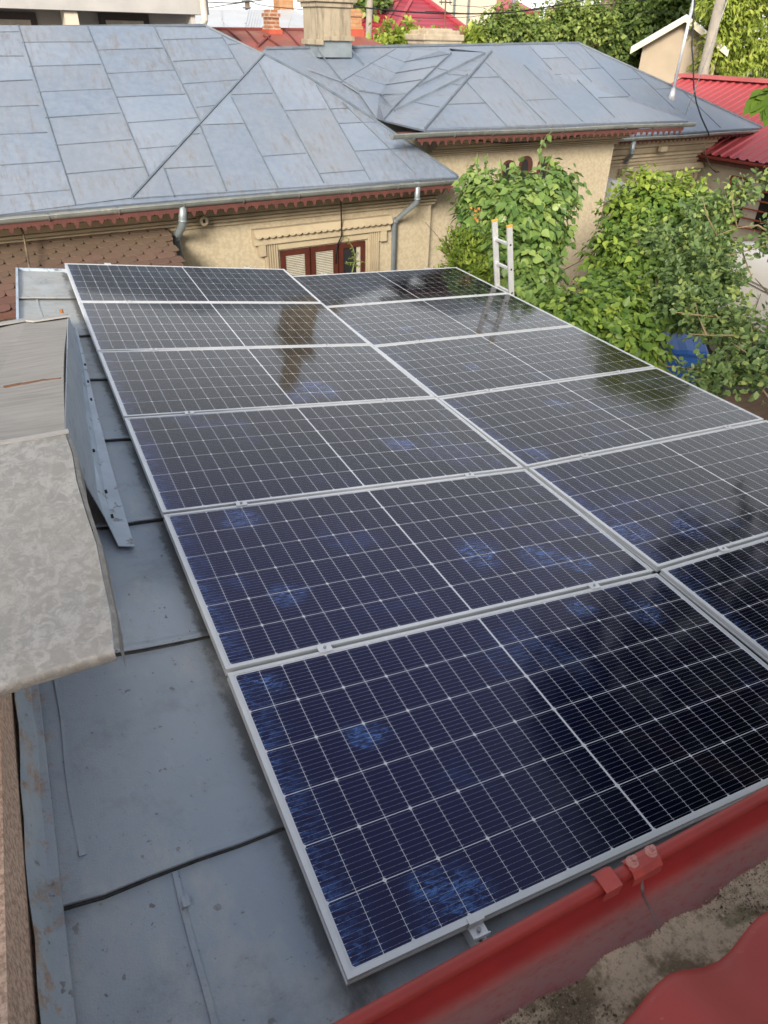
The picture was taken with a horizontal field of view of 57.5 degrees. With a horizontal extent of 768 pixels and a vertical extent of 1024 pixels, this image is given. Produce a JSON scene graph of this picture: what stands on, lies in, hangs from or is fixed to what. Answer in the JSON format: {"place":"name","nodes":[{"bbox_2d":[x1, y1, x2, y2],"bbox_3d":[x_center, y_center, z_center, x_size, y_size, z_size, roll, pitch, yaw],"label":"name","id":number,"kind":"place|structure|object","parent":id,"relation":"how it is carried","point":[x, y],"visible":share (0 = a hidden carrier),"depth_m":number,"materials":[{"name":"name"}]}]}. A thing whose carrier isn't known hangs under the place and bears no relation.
{"place":"outdoors","nodes":[
{"label":"outdoors","id":0,"kind":"place"},
{"bbox_2d":[0,0,208,24],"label":"grey white building","id":1,"kind":"structure","parent":0,"point":[66,12],"depth_m":15.44,"materials":[{"name":"white paint"}]},
{"bbox_2d":[0,11,37,24],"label":"window","id":2,"kind":"structure","parent":1,"relation":"in","point":[6,17],"depth_m":15.23,"materials":[{"name":"black glass"}]},
{"bbox_2d":[97,12,148,24],"bbox_3d":[-6.026,-11.088,16.441,1.138,1.014,0.073,-18,39,-26],"label":"window","id":3,"kind":"structure","parent":1,"relation":"in","point":[104,18],"depth_m":16.17,"materials":[{"name":"black glass"}]},
{"bbox_2d":[241,0,251,9],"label":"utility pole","id":4,"kind":"object","parent":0,"point":[247,6],"visible":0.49,"depth_m":29.91,"materials":[{"name":"grey concrete"}]},
{"bbox_2d":[212,9,382,51],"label":"rust roof house","id":5,"kind":"structure","parent":0,"point":[270,33],"depth_m":19.29,"materials":[{"name":"red metal"}]},
{"bbox_2d":[373,10,486,18],"bbox_3d":[2.713,-21.779,30.573,7.529,0.442,0.022,-18,39,-26],"label":"overhead wire","id":6,"kind":"object","parent":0,"point":[428,18],"visible":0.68,"depth_m":30.37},
{"bbox_2d":[353,0,584,14],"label":"overhead wire","id":7,"kind":"object","parent":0,"point":[465,13],"visible":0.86,"depth_m":24.00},
{"bbox_2d":[452,3,511,6],"bbox_3d":[6.713,-25.516,35.185,8.245,0.415,0.022,-18,39,-26],"label":"overhead wire","id":8,"kind":"object","parent":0,"point":[475,6],"visible":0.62,"depth_m":34.08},
{"bbox_2d":[432,0,539,25],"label":"cream brick house","id":9,"kind":"structure","parent":0,"point":[478,8],"depth_m":41.23,"materials":[{"name":"brick"}]},
{"bbox_2d":[208,0,766,38],"label":"sky","id":10,"kind":"structure","parent":0,"point":[296,5],"materials":[{"name":"white"}]},
{"bbox_2d":[425,0,643,14],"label":"overhead wire","id":11,"kind":"object","parent":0,"point":[552,8],"visible":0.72,"depth_m":26.86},
{"bbox_2d":[332,785,767,1023],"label":"red metal roof","id":12,"kind":"structure","parent":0,"point":[673,930],"depth_m":1.20,"materials":[{"name":"metal"}]},
{"bbox_2d":[548,0,620,40],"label":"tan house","id":13,"kind":"structure","parent":0,"point":[603,1],"depth_m":50.45,"materials":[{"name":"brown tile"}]},
{"bbox_2d":[659,304,767,420],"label":"courtyard paving","id":14,"kind":"structure","parent":0,"point":[756,407],"depth_m":11.62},
{"bbox_2d":[425,221,502,284],"bbox_3d":[1.471,-3.566,11.479,1.704,2.900,4.947,7,35,8],"label":"lime shrub","id":15,"kind":"object","parent":14,"relation":"on","point":[468,262],"visible":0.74,"depth_m":9.32,"materials":[{"name":"green plant"}]},
{"bbox_2d":[491,218,513,295],"bbox_3d":[1.556,-2.010,8.905,0.651,3.206,0.334,-11,36,-17],"label":"ladder","id":16,"kind":"object","parent":14,"relation":"on","point":[509,244],"visible":0.32,"depth_m":8.14,"materials":[{"name":"metal"}]},
{"bbox_2d":[659,332,708,383],"bbox_3d":[4.679,-2.265,11.259,0.640,1.090,0.836,6,35,7],"label":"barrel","id":17,"kind":"object","parent":14,"relation":"on","point":[686,349],"visible":0.2,"depth_m":10.80,"materials":[{"name":"blue plastic"}]},
{"bbox_2d":[632,166,767,405],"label":"fruit tree","id":18,"kind":"object","parent":14,"relation":"on","point":[734,327],"visible":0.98,"depth_m":7.91,"materials":[{"name":"green plant"}]},
{"bbox_2d":[700,241,767,362],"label":"wall","id":19,"kind":"structure","parent":14,"relation":"on","point":[758,269],"depth_m":12.09,"materials":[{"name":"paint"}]},
{"bbox_2d":[670,73,767,247],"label":"ribbed roof house","id":20,"kind":"structure","parent":0,"point":[727,156],"depth_m":17.61,"materials":[{"name":"red metal"}]},
{"bbox_2d":[723,178,767,231],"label":"window","id":21,"kind":"structure","parent":20,"relation":"in","point":[760,206],"depth_m":17.22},
{"bbox_2d":[711,380,767,393],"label":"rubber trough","id":22,"kind":"object","parent":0,"point":[738,387],"visible":0.13,"depth_m":11.79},
{"bbox_3d":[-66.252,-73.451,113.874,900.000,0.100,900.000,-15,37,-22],"label":"ground","id":23,"kind":"structure","parent":0,"visible":0},
{"bbox_2d":[0,309,134,1023],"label":"side building","id":24,"kind":"structure","parent":23,"relation":"on","point":[55,618],"depth_m":1.82,"materials":[{"name":"grey concrete"}]},
{"bbox_2d":[0,227,184,321],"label":"shingled lean to","id":25,"kind":"object","parent":23,"relation":"on","point":[155,247],"visible":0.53,"depth_m":8.75,"materials":[{"name":"brown tile"}]},
{"bbox_2d":[195,0,303,27],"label":"pale roof house","id":26,"kind":"structure","parent":23,"relation":"on","point":[291,18],"depth_m":25.09,"materials":[{"name":"white brick"}]},
{"bbox_2d":[209,2,245,7],"bbox_3d":[-5.882,-18.964,26.203,1.536,0.259,0.024,-18,39,-26],"label":"overhead wire","id":27,"kind":"object","parent":26,"relation":"attached to","point":[227,4],"visible":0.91,"depth_m":26.19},
{"bbox_2d":[208,0,261,3],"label":"overhead wire","id":28,"kind":"object","parent":26,"relation":"attached to","point":[234,2],"visible":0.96,"depth_m":26.27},
{"bbox_2d":[252,2,302,9],"bbox_3d":[-4.011,-19.610,27.131,2.510,0.235,0.024,-18,39,-26],"label":"overhead wire","id":29,"kind":"object","parent":26,"relation":"attached to","point":[277,7],"visible":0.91,"depth_m":27.12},
{"bbox_2d":[345,236,364,272],"bbox_3d":[-0.460,-2.614,10.218,0.276,2.629,0.356,-15,37,-22],"label":"sapling","id":30,"kind":"object","parent":23,"relation":"on","point":[355,260],"visible":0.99,"depth_m":9.60,"materials":[{"name":"green plant"}]},
{"bbox_2d":[365,0,372,38],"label":"utility pole","id":31,"kind":"object","parent":23,"relation":"on","point":[369,12],"depth_m":25.17,"materials":[{"name":"concrete"}]},
{"bbox_2d":[351,0,393,20],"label":"leafy tree","id":32,"kind":"object","parent":23,"relation":"on","point":[362,3],"visible":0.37,"depth_m":33.30,"materials":[{"name":"green plant"}]},
{"bbox_2d":[0,0,762,301],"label":"old house","id":33,"kind":"structure","parent":23,"relation":"on","point":[206,145],"depth_m":10.43,"materials":[{"name":"paint"}]},
{"bbox_2d":[20,227,30,267],"bbox_3d":[-4.236,-2.764,8.489,0.043,1.272,0.778,-13,37,-21],"label":"cable","id":34,"kind":"object","parent":33,"relation":"hanging from","point":[25,246],"visible":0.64,"depth_m":8.28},
{"bbox_2d":[280,240,364,275],"bbox_3d":[-0.949,-3.566,11.291,1.480,1.400,0.039,-18,39,-26],"label":"window","id":35,"kind":"structure","parent":33,"relation":"in","point":[316,260],"depth_m":11.00,"materials":[{"name":"brown wood"}]},
{"bbox_2d":[335,201,341,263],"bbox_3d":[-0.671,-4.331,10.707,0.094,1.112,0.306,-10,36,-17],"label":"cable","id":36,"kind":"object","parent":33,"relation":"attached to","point":[341,233],"visible":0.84,"depth_m":10.81,"materials":[{"name":"black rubber"}]},
{"bbox_2d":[405,28,463,43],"bbox_3d":[1.309,-12.229,18.183,1.267,0.538,0.900,-18,39,-26],"label":"stone chimney","id":37,"kind":"object","parent":33,"relation":"on","point":[433,36],"visible":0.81,"depth_m":17.84,"materials":[{"name":"beige stone"}]},
{"bbox_2d":[439,0,451,28],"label":"aerial","id":38,"kind":"object","parent":37,"relation":"on","point":[441,2],"visible":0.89,"depth_m":17.89,"materials":[{"name":"metal"}]},
{"bbox_2d":[502,160,514,181],"bbox_3d":[2.164,-5.571,12.515,0.300,1.300,0.031,-18,39,-26],"label":"arched window","id":39,"kind":"structure","parent":33,"relation":"in","point":[506,163],"depth_m":12.19,"materials":[{"name":"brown wood"}]},
{"bbox_2d":[518,156,532,179],"bbox_3d":[2.495,-5.715,12.659,0.300,1.300,0.031,-18,39,-26],"label":"arched window","id":40,"kind":"structure","parent":33,"relation":"in","point":[526,165],"depth_m":12.37,"materials":[{"name":"brown wood"}]},
{"bbox_2d":[536,156,550,177],"bbox_3d":[2.867,-5.811,12.866,0.300,1.300,0.031,-18,39,-26],"label":"arched window","id":41,"kind":"structure","parent":33,"relation":"in","point":[542,165],"depth_m":12.58,"materials":[{"name":"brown wood"}]},
{"bbox_2d":[471,129,621,143],"bbox_3d":[2.774,-6.365,11.890,3.550,0.141,0.020,-18,39,-26],"label":"cable","id":42,"kind":"object","parent":33,"relation":"attached to","point":[529,141],"visible":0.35,"depth_m":11.70,"materials":[{"name":"black rubber"}]},
{"bbox_2d":[668,0,693,99],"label":"antenna mast","id":43,"kind":"object","parent":33,"relation":"on","point":[671,96],"visible":0.76,"depth_m":16.73,"materials":[{"name":"metal"}]},
{"bbox_2d":[691,0,709,136],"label":"cable","id":44,"kind":"object","parent":33,"relation":"hanging from","point":[693,69],"visible":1,"depth_m":16.41,"materials":[{"name":"black rubber"}]},
{"bbox_2d":[685,0,727,115],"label":"guy rope","id":45,"kind":"object","parent":33,"relation":"attached to","point":[707,55],"visible":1,"depth_m":11.87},
{"bbox_2d":[704,143,718,172],"bbox_3d":[8.027,-8.666,17.151,0.825,0.686,0.032,-18,39,-26],"label":"cable","id":46,"kind":"object","parent":33,"relation":"attached to","point":[707,159],"visible":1,"depth_m":17.08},
{"bbox_2d":[14,267,767,1023],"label":"metal roofed shed","id":47,"kind":"structure","parent":23,"relation":"on","point":[166,879],"depth_m":2.17,"materials":[{"name":"grey metal"}]},
{"bbox_2d":[64,263,321,303],"bbox_3d":[-1.877,-2.254,6.947,2.259,0.038,1.134,-8,37,-26],"label":"solar panel","id":48,"kind":"object","parent":47,"relation":"on","point":[114,283],"visible":0.87,"depth_m":6.87,"materials":[{"name":"glass"}]},
{"bbox_2d":[79,302,369,354],"bbox_3d":[-1.372,-1.631,6.114,2.258,0.035,1.134,-8,36,-26],"label":"solar panel","id":49,"kind":"object","parent":47,"relation":"on","point":[124,326],"visible":0.88,"depth_m":6.03,"materials":[{"name":"glass"}]},
{"bbox_2d":[98,345,434,420],"bbox_3d":[-0.866,-1.020,5.274,2.259,0.037,1.134,-8,35,-26],"label":"solar panel","id":50,"kind":"object","parent":47,"relation":"on","point":[143,383],"visible":0.88,"depth_m":5.17,"materials":[{"name":"glass"}]},
{"bbox_2d":[124,397,523,517],"bbox_3d":[-0.358,-0.420,4.427,2.258,0.035,1.134,-8,35,-26],"label":"solar panel","id":51,"kind":"object","parent":47,"relation":"on","point":[199,461],"visible":0.88,"depth_m":4.31,"materials":[{"name":"glass"}]},
{"bbox_2d":[293,267,506,306],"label":"solar panel","id":52,"kind":"object","parent":47,"relation":"on","point":[341,289],"visible":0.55,"depth_m":7.90,"materials":[{"name":"glass"}]},
{"bbox_2d":[163,469,653,675],"bbox_3d":[0.151,0.174,3.577,2.259,0.038,1.134,-8,35,-26],"label":"solar panel","id":53,"kind":"object","parent":47,"relation":"on","point":[275,581],"visible":0.94,"depth_m":3.43,"materials":[{"name":"glass"}]},
{"bbox_2d":[464,472,474,476],"bbox_3d":[0.525,-0.221,4.309,0.060,0.035,0.044,-8,36,-26],"label":"clamp","id":54,"kind":"object","parent":53,"relation":"attached to","point":[470,474],"visible":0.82,"depth_m":4.30,"materials":[{"name":"metal"}]},
{"bbox_2d":[328,293,572,345],"bbox_3d":[0.656,-1.965,7.094,2.259,0.036,1.134,-12,36,-24],"label":"solar panel","id":55,"kind":"object","parent":47,"relation":"on","point":[387,323],"visible":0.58,"depth_m":7.03,"materials":[{"name":"glass"}]},
{"bbox_2d":[462,930,486,947],"bbox_3d":[-1.262,-0.614,4.538,0.045,0.155,7.085,-15,37,-22],"label":"mounting rail","id":56,"kind":"object","parent":47,"relation":"on","point":[469,938],"visible":0.13,"depth_m":2.00,"materials":[{"name":"metal"}]},
{"bbox_2d":[184,411,194,413],"bbox_3d":[-1.258,-0.633,4.524,0.060,0.035,0.044,-8,36,-26],"label":"clamp","id":57,"kind":"object","parent":56,"relation":"attached to","point":[188,412],"visible":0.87,"depth_m":4.51,"materials":[{"name":"metal"}]},
{"bbox_2d":[235,500,247,505],"bbox_3d":[-0.749,-0.037,3.675,0.060,0.035,0.044,-8,36,-26],"label":"clamp","id":58,"kind":"object","parent":56,"relation":"attached to","point":[240,503],"visible":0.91,"depth_m":3.67,"materials":[{"name":"metal"}]},
{"bbox_2d":[316,643,332,652],"bbox_3d":[-0.240,0.555,2.824,0.060,0.035,0.044,-8,36,-26],"label":"clamp","id":59,"kind":"object","parent":56,"relation":"attached to","point":[325,647],"visible":0.91,"depth_m":2.81,"materials":[{"name":"metal"}]},
{"bbox_2d":[466,912,490,941],"bbox_3d":[0.266,1.177,1.988,0.055,0.038,0.056,-15,37,-22],"label":"end clamp","id":60,"kind":"object","parent":56,"relation":"attached to","point":[477,929],"visible":1,"depth_m":1.99,"materials":[{"name":"metal"}]},
{"bbox_2d":[227,573,767,985],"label":"solar panel","id":61,"kind":"object","parent":47,"relation":"on","point":[430,786],"visible":1,"depth_m":2.52,"materials":[{"name":"glass"}]},
{"bbox_2d":[587,582,600,589],"bbox_3d":[1.034,0.371,3.458,0.060,0.035,0.044,-8,36,-26],"label":"clamp","id":62,"kind":"object","parent":61,"relation":"attached to","point":[594,585],"visible":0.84,"depth_m":3.45,"materials":[{"name":"metal"}]},
{"bbox_2d":[374,326,654,397],"bbox_3d":[1.165,-1.369,6.245,2.259,0.038,1.134,-12,37,-24],"label":"solar panel","id":63,"kind":"object","parent":47,"relation":"on","point":[443,368],"visible":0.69,"depth_m":6.17,"materials":[{"name":"glass"}]},
{"bbox_2d":[438,367,763,469],"bbox_3d":[1.675,-0.779,5.392,2.258,0.035,1.134,-12,36,-24],"label":"solar panel","id":64,"kind":"object","parent":47,"relation":"on","point":[527,427],"visible":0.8,"depth_m":5.30,"materials":[{"name":"glass"}]},
{"bbox_2d":[528,420,767,571],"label":"solar panel","id":65,"kind":"object","parent":47,"relation":"on","point":[657,506],"visible":0.94,"depth_m":4.34,"materials":[{"name":"glass"}]},
{"bbox_2d":[716,545,728,551],"bbox_3d":[1.852,0.209,3.834,0.060,0.035,0.044,-8,36,-26],"label":"clamp","id":66,"kind":"object","parent":65,"relation":"attached to","point":[723,548],"visible":0.93,"depth_m":3.82,"materials":[{"name":"metal"}]},
{"bbox_2d":[659,537,767,662],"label":"solar panel","id":67,"kind":"object","parent":47,"relation":"on","point":[728,590],"visible":1,"depth_m":3.55,"materials":[{"name":"glass"}]},
{"bbox_2d":[362,0,468,39],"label":"red roof","id":68,"kind":"structure","parent":23,"relation":"on","point":[417,6],"depth_m":35.16,"materials":[{"name":"red metal"}]},
{"bbox_2d":[365,14,487,44],"bbox_3d":[1.439,-14.207,24.769,4.750,5.530,2.362,-15,37,-22],"label":"leafy tree","id":69,"kind":"object","parent":23,"relation":"on","point":[473,34],"visible":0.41,"depth_m":22.95,"materials":[{"name":"green plant"}]},
{"bbox_2d":[461,0,561,42],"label":"leafy tree","id":70,"kind":"object","parent":23,"relation":"on","point":[517,27],"visible":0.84,"depth_m":26.53,"materials":[{"name":"green plant"}]},
{"bbox_2d":[446,131,591,308],"bbox_3d":[2.034,-3.848,11.109,2.170,3.858,5.595,9,35,11],"label":"vine shrub","id":71,"kind":"object","parent":23,"relation":"on","point":[534,209],"visible":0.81,"depth_m":9.52,"materials":[{"name":"green plant"}]},
{"bbox_2d":[540,0,622,46],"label":"leafy tree","id":72,"kind":"object","parent":23,"relation":"on","point":[585,24],"visible":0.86,"depth_m":30.00,"materials":[{"name":"green plant"}]},
{"bbox_2d":[533,161,743,372],"bbox_3d":[3.744,-2.989,10.208,2.178,3.550,5.725,16,37,21],"label":"broadleaf bush","id":73,"kind":"object","parent":23,"relation":"on","point":[608,299],"visible":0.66,"depth_m":9.14,"materials":[{"name":"green plant"}]},
{"bbox_2d":[585,0,707,68],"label":"dense tree","id":74,"kind":"object","parent":23,"relation":"on","point":[637,24],"visible":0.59,"depth_m":33.53,"materials":[{"name":"green plant"}]},
{"bbox_2d":[630,14,728,82],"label":"gable outbuilding","id":75,"kind":"structure","parent":23,"relation":"on","point":[660,54],"depth_m":27.83,"materials":[{"name":"beige paint"}]},
{"bbox_2d":[697,0,724,74],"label":"utility pole","id":76,"kind":"object","parent":23,"relation":"on","point":[717,11],"depth_m":25.42,"materials":[{"name":"concrete"}]},
{"bbox_2d":[686,0,767,77],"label":"willow tree","id":77,"kind":"object","parent":23,"relation":"on","point":[741,22],"visible":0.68,"depth_m":27.11,"materials":[{"name":"green plant"}]},
{"bbox_2d":[742,87,767,126],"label":"walnut tree","id":78,"kind":"object","parent":23,"relation":"on","point":[756,102],"visible":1,"depth_m":3.39,"materials":[{"name":"green plant"}]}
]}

